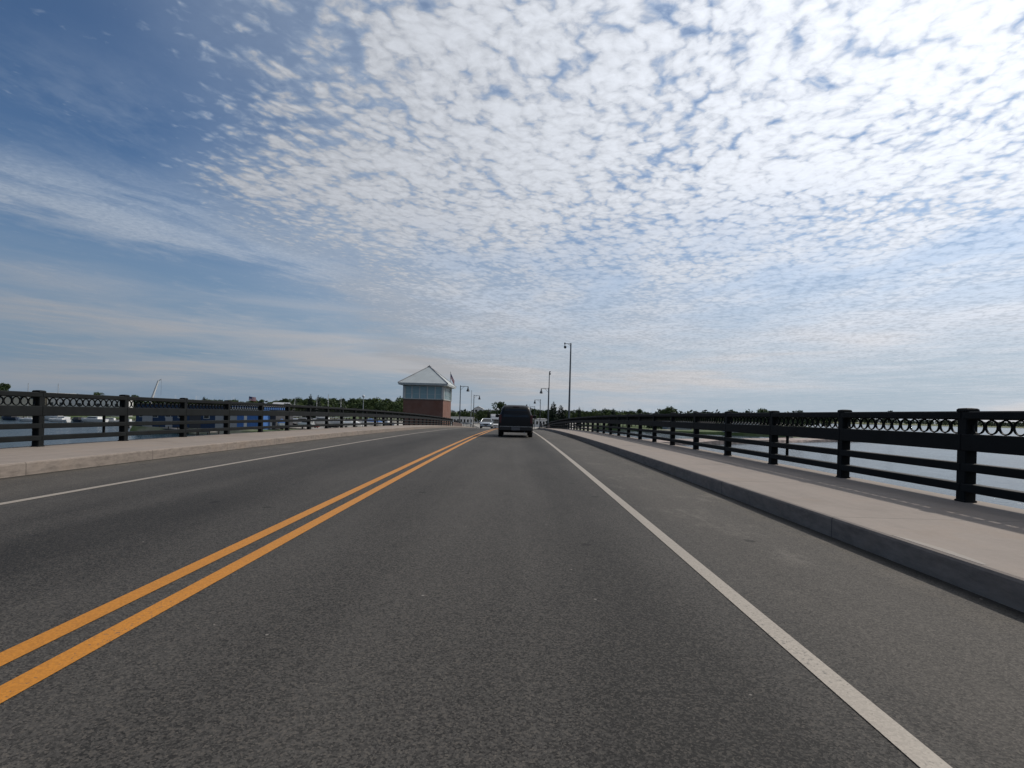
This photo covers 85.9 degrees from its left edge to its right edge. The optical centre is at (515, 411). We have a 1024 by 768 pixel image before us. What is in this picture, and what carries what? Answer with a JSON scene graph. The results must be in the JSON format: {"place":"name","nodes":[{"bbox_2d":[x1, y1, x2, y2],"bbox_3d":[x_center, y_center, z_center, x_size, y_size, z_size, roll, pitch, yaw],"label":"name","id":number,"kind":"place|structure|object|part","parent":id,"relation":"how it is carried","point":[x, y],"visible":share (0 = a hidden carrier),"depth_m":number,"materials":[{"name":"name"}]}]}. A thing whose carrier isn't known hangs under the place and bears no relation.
{"place":"outdoors","nodes":[
{"label":"outdoors","id":0,"kind":"place"},
{"bbox_2d":[0,425,473,477],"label":"sidewalk","id":1,"kind":"structure","parent":0,"point":[22,461],"depth_m":12.55,"materials":[{"name":"concrete"}]},
{"bbox_2d":[0,390,452,446],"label":"bridge railing","id":2,"kind":"object","parent":1,"relation":"on","point":[38,410],"visible":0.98,"depth_m":15.52,"materials":[{"name":"black metal"}]},
{"bbox_2d":[459,385,469,422],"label":"street lamp","id":3,"kind":"object","parent":1,"relation":"on","point":[467,390],"visible":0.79,"depth_m":104.94,"materials":[{"name":"metal"}]},
{"bbox_2d":[453,420,478,427],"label":"span railing","id":4,"kind":"object","parent":1,"relation":"on","point":[457,424],"visible":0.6,"depth_m":100.73,"materials":[{"name":"grey metal"}]},
{"bbox_2d":[473,395,480,426],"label":"street lamp","id":5,"kind":"object","parent":1,"relation":"on","point":[479,398],"visible":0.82,"depth_m":138.92,"materials":[{"name":"metal"}]},
{"bbox_2d":[0,412,806,437],"bbox_3d":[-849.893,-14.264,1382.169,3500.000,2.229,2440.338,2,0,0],"label":"ground","id":6,"kind":"structure","parent":0,"point":[147,428],"depth_m":283.12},
{"bbox_2d":[0,383,10,390],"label":"leafy tree","id":7,"kind":"object","parent":6,"relation":"on","point":[4,387],"visible":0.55,"depth_m":328.86,"materials":[{"name":"green plant"}]},
{"bbox_2d":[0,392,73,405],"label":"warehouse","id":8,"kind":"structure","parent":6,"relation":"on","point":[15,400],"depth_m":282.00,"materials":[{"name":"glass"}]},
{"bbox_2d":[47,398,132,407],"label":"warehouse","id":9,"kind":"structure","parent":6,"relation":"on","point":[85,402],"depth_m":286.00,"materials":[{"name":"white"}]},
{"bbox_2d":[131,395,141,406],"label":"leafy tree","id":10,"kind":"object","parent":6,"relation":"on","point":[136,401],"visible":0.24,"depth_m":448.94,"materials":[{"name":"green plant"}]},
{"bbox_2d":[149,379,161,401],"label":"boom crane","id":11,"kind":"object","parent":6,"relation":"on","point":[153,393],"visible":0.25,"depth_m":224.86,"materials":[{"name":"white metal"}]},
{"bbox_2d":[136,403,223,427],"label":"boat shed","id":12,"kind":"object","parent":6,"relation":"on","point":[166,418],"visible":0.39,"depth_m":176.00,"materials":[{"name":"blue metal"}]},
{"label":"door","id":13,"kind":"part","parent":12,"relation":"part of","materials":[{"name":"grey metal"}]},
{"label":"door","id":14,"kind":"part","parent":12,"relation":"part of","materials":[{"name":"grey metal"}]},
{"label":"door","id":15,"kind":"part","parent":12,"relation":"part of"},
{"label":"door","id":16,"kind":"part","parent":12,"relation":"part of","materials":[{"name":"grey metal"}]},
{"bbox_2d":[230,405,284,426],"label":"boat shed","id":17,"kind":"object","parent":6,"relation":"on","point":[247,418],"visible":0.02,"depth_m":174.00,"materials":[{"name":"blue"}]},
{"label":"door","id":18,"kind":"part","parent":17,"relation":"part of","materials":[{"name":"grey metal"}]},
{"bbox_2d":[277,419,284,429],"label":"motor boat","id":19,"kind":"object","parent":6,"relation":"on","point":[280,423],"visible":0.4,"depth_m":172.69,"materials":[{"name":"white plastic"}]},
{"bbox_2d":[270,410,292,428],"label":"workshop","id":20,"kind":"structure","parent":6,"relation":"on","point":[276,418],"depth_m":182.62,"materials":[{"name":"white"}]},
{"bbox_2d":[272,402,291,404],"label":"house","id":21,"kind":"structure","parent":6,"relation":"on","point":[280,403],"depth_m":333.84,"materials":[{"name":"white"}]},
{"bbox_2d":[293,402,303,417],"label":"leafy tree","id":22,"kind":"object","parent":6,"relation":"on","point":[301,403],"visible":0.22,"depth_m":309.57,"materials":[{"name":"green plant"}]},
{"bbox_2d":[302,394,314,418],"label":"spruce tree","id":23,"kind":"object","parent":6,"relation":"on","point":[310,402],"visible":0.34,"depth_m":299.08,"materials":[{"name":"green plant"}]},
{"bbox_2d":[314,395,323,418],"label":"spruce tree","id":24,"kind":"object","parent":6,"relation":"on","point":[318,402],"visible":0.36,"depth_m":301.29,"materials":[{"name":"green plant"}]},
{"bbox_2d":[328,398,336,418],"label":"leafy tree","id":25,"kind":"object","parent":6,"relation":"on","point":[331,401],"visible":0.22,"depth_m":374.42,"materials":[{"name":"green plant"}]},
{"bbox_2d":[332,399,343,406],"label":"leafy tree","id":26,"kind":"object","parent":6,"relation":"on","point":[341,402],"visible":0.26,"depth_m":351.28,"materials":[{"name":"green plant"}]},
{"bbox_2d":[347,403,358,412],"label":"leafy tree","id":27,"kind":"object","parent":6,"relation":"on","point":[353,405],"visible":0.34,"depth_m":330.97,"materials":[{"name":"green plant"}]},
{"bbox_2d":[347,398,360,406],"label":"leafy tree","id":28,"kind":"object","parent":6,"relation":"on","point":[351,401],"visible":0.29,"depth_m":360.01,"materials":[{"name":"green plant"}]},
{"bbox_2d":[354,403,365,418],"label":"leafy tree","id":29,"kind":"object","parent":6,"relation":"on","point":[360,406],"visible":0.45,"depth_m":330.52,"materials":[{"name":"green plant"}]},
{"bbox_2d":[357,397,367,418],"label":"leafy tree","id":30,"kind":"object","parent":6,"relation":"on","point":[359,398],"visible":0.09,"depth_m":374.23,"materials":[{"name":"green plant"}]},
{"bbox_2d":[362,399,374,418],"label":"leafy tree","id":31,"kind":"object","parent":6,"relation":"on","point":[369,403],"visible":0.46,"depth_m":365.08,"materials":[{"name":"green plant"}]},
{"bbox_2d":[372,397,383,409],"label":"leafy tree","id":32,"kind":"object","parent":6,"relation":"on","point":[376,400],"visible":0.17,"depth_m":368.40,"materials":[{"name":"green plant"}]},
{"bbox_2d":[373,402,387,418],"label":"leafy tree","id":33,"kind":"object","parent":6,"relation":"on","point":[379,405],"visible":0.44,"depth_m":310.55,"materials":[{"name":"green plant"}]},
{"bbox_2d":[380,399,391,419],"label":"leafy tree","id":34,"kind":"object","parent":6,"relation":"on","point":[386,402],"visible":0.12,"depth_m":346.32,"materials":[{"name":"green plant"}]},
{"bbox_2d":[387,401,395,418],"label":"leafy tree","id":35,"kind":"object","parent":6,"relation":"on","point":[390,406],"visible":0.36,"depth_m":323.62,"materials":[{"name":"green plant"}]},
{"bbox_2d":[390,400,402,410],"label":"leafy tree","id":36,"kind":"object","parent":6,"relation":"on","point":[398,402],"visible":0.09,"depth_m":344.71,"materials":[{"name":"green plant"}]},
{"bbox_2d":[393,404,402,418],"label":"leafy tree","id":37,"kind":"object","parent":6,"relation":"on","point":[396,408],"visible":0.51,"depth_m":306.54,"materials":[{"name":"green plant"}]},
{"bbox_2d":[451,417,474,423],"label":"shop building","id":38,"kind":"structure","parent":6,"relation":"on","point":[466,419],"depth_m":305.00,"materials":[{"name":"white"}]},
{"bbox_2d":[460,411,467,416],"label":"leafy tree","id":39,"kind":"object","parent":6,"relation":"on","point":[464,413],"visible":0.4,"depth_m":316.20,"materials":[{"name":"green plant"}]},
{"bbox_2d":[466,411,475,420],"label":"leafy tree","id":40,"kind":"object","parent":6,"relation":"on","point":[469,413],"visible":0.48,"depth_m":313.90,"materials":[{"name":"green plant"}]},
{"bbox_2d":[474,406,483,422],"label":"house","id":41,"kind":"structure","parent":6,"relation":"on","point":[478,408],"depth_m":352.00,"materials":[{"name":"white"}]},
{"bbox_2d":[476,410,486,421],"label":"leafy tree","id":42,"kind":"object","parent":6,"relation":"on","point":[480,415],"visible":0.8,"depth_m":313.44,"materials":[{"name":"green plant"}]},
{"bbox_2d":[490,401,504,413],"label":"leafy tree","id":43,"kind":"object","parent":6,"relation":"on","point":[499,404],"visible":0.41,"depth_m":261.06,"materials":[{"name":"green plant"}]},
{"bbox_2d":[531,408,537,423],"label":"leafy tree","id":44,"kind":"object","parent":6,"relation":"on","point":[532,411],"visible":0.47,"depth_m":269.19,"materials":[{"name":"green plant"}]},
{"bbox_2d":[533,418,546,426],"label":"shop building","id":45,"kind":"structure","parent":6,"relation":"on","point":[541,420],"depth_m":290.00,"materials":[{"name":"white"}]},
{"bbox_2d":[536,410,543,417],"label":"leafy tree","id":46,"kind":"object","parent":6,"relation":"on","point":[539,414],"visible":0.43,"depth_m":315.54,"materials":[{"name":"green plant"}]},
{"bbox_2d":[542,409,550,418],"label":"leafy tree","id":47,"kind":"object","parent":6,"relation":"on","point":[545,414],"visible":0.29,"depth_m":318.02,"materials":[{"name":"green plant"}]},
{"bbox_2d":[545,402,563,428],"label":"spruce tree","id":48,"kind":"object","parent":6,"relation":"on","point":[554,414],"visible":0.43,"depth_m":214.03,"materials":[{"name":"green plant"}]},
{"bbox_2d":[557,405,567,428],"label":"spruce tree","id":49,"kind":"object","parent":6,"relation":"on","point":[560,413],"visible":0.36,"depth_m":217.38,"materials":[{"name":"green plant"}]},
{"bbox_2d":[575,408,582,426],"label":"cypress tree","id":50,"kind":"object","parent":6,"relation":"on","point":[578,414],"visible":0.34,"depth_m":299.76,"materials":[{"name":"green plant"}]},
{"bbox_2d":[587,409,599,415],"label":"leafy tree","id":51,"kind":"object","parent":6,"relation":"on","point":[593,413],"visible":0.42,"depth_m":344.38,"materials":[{"name":"green plant"}]},
{"bbox_2d":[607,409,616,426],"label":"spruce tree","id":52,"kind":"object","parent":6,"relation":"on","point":[613,412],"visible":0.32,"depth_m":329.25,"materials":[{"name":"green plant"}]},
{"bbox_2d":[659,406,677,420],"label":"leafy tree","id":53,"kind":"object","parent":6,"relation":"on","point":[668,410],"visible":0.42,"depth_m":338.66,"materials":[{"name":"green plant"}]},
{"bbox_2d":[662,421,691,429],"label":"shore building","id":54,"kind":"structure","parent":6,"relation":"on","point":[676,428],"depth_m":322.00,"materials":[{"name":"grey"}]},
{"bbox_2d":[655,409,815,426],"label":"woodland","id":55,"kind":"object","parent":6,"relation":"on","point":[746,411],"visible":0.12,"depth_m":489.07,"materials":[{"name":"green plant"}]},
{"bbox_2d":[756,408,768,412],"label":"leafy tree","id":56,"kind":"object","parent":6,"relation":"on","point":[760,410],"visible":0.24,"depth_m":636.42,"materials":[{"name":"green plant"}]},
{"bbox_2d":[820,418,832,426],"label":"leafy tree","id":57,"kind":"object","parent":6,"relation":"on","point":[826,422],"visible":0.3,"depth_m":479.78,"materials":[{"name":"green plant"}]},
{"bbox_2d":[294,421,575,428],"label":"pavement","id":58,"kind":"structure","parent":0,"point":[476,424],"depth_m":264.81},
{"bbox_2d":[293,418,314,424],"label":"motor boat","id":59,"kind":"object","parent":58,"relation":"on","point":[313,422],"visible":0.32,"depth_m":203.06,"materials":[{"name":"white plastic"}]},
{"bbox_2d":[314,416,329,423],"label":"motor boat","id":60,"kind":"object","parent":58,"relation":"on","point":[319,422],"visible":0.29,"depth_m":204.71,"materials":[{"name":"white plastic"}]},
{"bbox_2d":[330,421,345,426],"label":"motor boat","id":61,"kind":"object","parent":58,"relation":"on","point":[334,422],"visible":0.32,"depth_m":202.15,"materials":[{"name":"white plastic"}]},
{"bbox_2d":[343,421,360,426],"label":"motor boat","id":62,"kind":"object","parent":58,"relation":"on","point":[351,422],"visible":0.37,"depth_m":195.16,"materials":[{"name":"white plastic"}]},
{"bbox_2d":[359,421,381,425],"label":"motor boat","id":63,"kind":"object","parent":58,"relation":"on","point":[373,422],"visible":0.36,"depth_m":208.93,"materials":[{"name":"white plastic"}]},
{"bbox_2d":[0,427,1023,767],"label":"road","id":64,"kind":"structure","parent":0,"point":[490,599],"depth_m":3.11,"materials":[{"name":"grey asphalt"}]},
{"bbox_2d":[0,428,456,504],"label":"edge line","id":65,"kind":"object","parent":64,"relation":"on","point":[163,475],"visible":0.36,"depth_m":8.71,"materials":[{"name":"white paint"}]},
{"bbox_2d":[0,429,491,665],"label":"line","id":66,"kind":"object","parent":64,"relation":"on","point":[27,646],"visible":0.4,"depth_m":3.56,"materials":[{"name":"yellow paint"}]},
{"bbox_2d":[0,429,494,702],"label":"line","id":67,"kind":"object","parent":64,"relation":"on","point":[22,682],"visible":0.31,"depth_m":3.13,"materials":[{"name":"yellow paint"}]},
{"bbox_2d":[479,418,493,427],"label":"car","id":68,"kind":"object","parent":64,"relation":"on","point":[486,422],"visible":0.95,"depth_m":78.19,"materials":[{"name":"silver metal"}]},
{"bbox_2d":[490,414,498,428],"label":"box truck","id":69,"kind":"object","parent":64,"relation":"on","point":[495,420],"visible":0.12,"depth_m":105.84,"materials":[{"name":"white paint"}]},
{"bbox_2d":[495,404,535,436],"bbox_3d":[-0.010,0.459,32.288,2.480,1.901,4.983,2,0,0],"label":"van","id":70,"kind":"object","parent":64,"relation":"on","point":[516,418],"visible":1,"depth_m":29.95,"materials":[{"name":"black paint"}]},
{"bbox_3d":[0.001,0.054,29.983,1.400,0.450,0.090,2,0,0],"label":"rear window","id":71,"kind":"part","parent":70,"relation":"part of","materials":[{"name":"black glass"}]},
{"bbox_2d":[534,432,951,767],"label":"edge line","id":72,"kind":"object","parent":64,"relation":"on","point":[911,746],"visible":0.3,"depth_m":2.69,"materials":[{"name":"white paint"}]},
{"bbox_2d":[0,411,1023,508],"bbox_3d":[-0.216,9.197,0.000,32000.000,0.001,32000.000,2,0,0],"label":"water","id":73,"kind":"structure","parent":0,"point":[1007,460],"depth_m":143.71,"materials":[{"name":"blue liquid"}]},
{"bbox_2d":[1,416,21,419],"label":"motor boat","id":74,"kind":"object","parent":73,"relation":"on","point":[9,417],"visible":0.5,"depth_m":234.76,"materials":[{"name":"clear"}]},
{"bbox_2d":[18,383,31,420],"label":"sailing boat","id":75,"kind":"object","parent":73,"relation":"on","point":[25,419],"visible":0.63,"depth_m":225.23,"materials":[{"name":"metal"}]},
{"bbox_2d":[45,416,69,419],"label":"motor boat","id":76,"kind":"object","parent":73,"relation":"on","point":[47,417],"visible":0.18,"depth_m":241.38,"materials":[{"name":"white plastic"}]},
{"bbox_2d":[49,383,70,421],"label":"sailing boat","id":77,"kind":"object","parent":73,"relation":"on","point":[57,419],"visible":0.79,"depth_m":229.38,"materials":[{"name":"metal"}]},
{"bbox_2d":[72,417,83,421],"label":"motor boat","id":78,"kind":"object","parent":73,"relation":"on","point":[76,419],"visible":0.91,"depth_m":234.83,"materials":[{"name":"black plastic"}]},
{"bbox_2d":[81,416,108,421],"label":"motor boat","id":79,"kind":"object","parent":73,"relation":"on","point":[93,419],"visible":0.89,"depth_m":232.67,"materials":[{"name":"white plastic"}]},
{"bbox_2d":[102,418,118,421],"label":"motor boat","id":80,"kind":"object","parent":73,"relation":"on","point":[112,420],"visible":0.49,"depth_m":237.46,"materials":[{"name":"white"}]},
{"bbox_2d":[128,421,218,434],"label":"dock","id":81,"kind":"object","parent":73,"relation":"in","point":[168,428],"visible":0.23,"depth_m":163.65,"materials":[{"name":"brown wood"}]},
{"bbox_2d":[398,365,455,425],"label":"control house","id":82,"kind":"structure","parent":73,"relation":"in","point":[427,390],"depth_m":87.05,"materials":[{"name":"brick"}]},
{"bbox_2d":[405,386,411,397],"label":"window","id":83,"kind":"structure","parent":82,"relation":"in","point":[408,388],"depth_m":87.10,"materials":[{"name":"blue glass"}]},
{"bbox_2d":[412,386,418,397],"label":"window","id":84,"kind":"structure","parent":82,"relation":"in","point":[415,394],"depth_m":87.10,"materials":[{"name":"blue glass"}]},
{"bbox_2d":[420,386,426,398],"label":"window","id":85,"kind":"structure","parent":82,"relation":"in","point":[423,389],"depth_m":87.10,"materials":[{"name":"blue glass"}]},
{"bbox_2d":[403,385,451,400],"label":"window frame","id":86,"kind":"structure","parent":82,"relation":"in","point":[443,397],"depth_m":87.03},
{"bbox_2d":[428,386,434,398],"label":"window","id":87,"kind":"structure","parent":82,"relation":"in","point":[431,390],"depth_m":87.10,"materials":[{"name":"blue glass"}]},
{"bbox_2d":[435,387,441,398],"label":"window","id":88,"kind":"structure","parent":82,"relation":"in","point":[438,389],"depth_m":87.10,"materials":[{"name":"blue glass"}]},
{"bbox_2d":[646,437,850,444],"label":"breakwater","id":89,"kind":"object","parent":73,"relation":"in","point":[780,440],"visible":0.25,"depth_m":216.38,"materials":[{"name":"grey stone"}]},
{"bbox_2d":[0,0,1023,425],"label":"sky","id":90,"kind":"structure","parent":0,"point":[722,205],"materials":[{"name":"blue"}]},
{"bbox_2d":[533,428,1023,612],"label":"sidewalk","id":91,"kind":"structure","parent":0,"point":[873,517],"depth_m":6.24,"materials":[{"name":"concrete"}]},
{"bbox_2d":[540,388,548,427],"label":"street lamp","id":92,"kind":"object","parent":91,"relation":"on","point":[541,392],"visible":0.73,"depth_m":106.43,"materials":[{"name":"metal"}]},
{"bbox_2d":[547,371,550,424],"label":"camera pole","id":93,"kind":"object","parent":91,"relation":"on","point":[548,397],"visible":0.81,"depth_m":104.11,"materials":[{"name":"grey metal"}]},
{"bbox_2d":[564,343,571,417],"bbox_3d":[5.945,-2.796,64.000,1.030,10.549,0.420,2,0,0],"label":"street lamp","id":94,"kind":"object","parent":91,"relation":"on","point":[569,380],"visible":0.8,"depth_m":63.92,"materials":[{"name":"black metal"}]},
{"bbox_2d":[550,408,1023,502],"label":"bridge railing","id":95,"kind":"object","parent":91,"relation":"on","point":[967,441],"visible":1,"depth_m":9.05,"materials":[{"name":"black metal"}]},
{"bbox_2d":[893,535,986,564],"bbox_3d":[3.350,1.099,4.370,0.087,0.034,0.940,2,0,0],"label":"kerb patch","id":96,"kind":"object","parent":91,"relation":"on","point":[947,551],"visible":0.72,"depth_m":4.30,"materials":[{"name":"concrete"}]},
{"bbox_2d":[832,422,1023,427],"bbox_3d":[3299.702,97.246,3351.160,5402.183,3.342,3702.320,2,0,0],"label":"shore","id":97,"kind":"structure","parent":0,"point":[878,423],"depth_m":2017.03,"materials":[{"name":"green plant"}]},
{"bbox_2d":[685,412,1023,426],"bbox_3d":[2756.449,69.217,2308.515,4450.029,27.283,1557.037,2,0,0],"label":"woodland","id":98,"kind":"object","parent":97,"relation":"on","point":[992,423],"visible":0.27,"depth_m":2061.54,"materials":[{"name":"green plant"}]}
]}

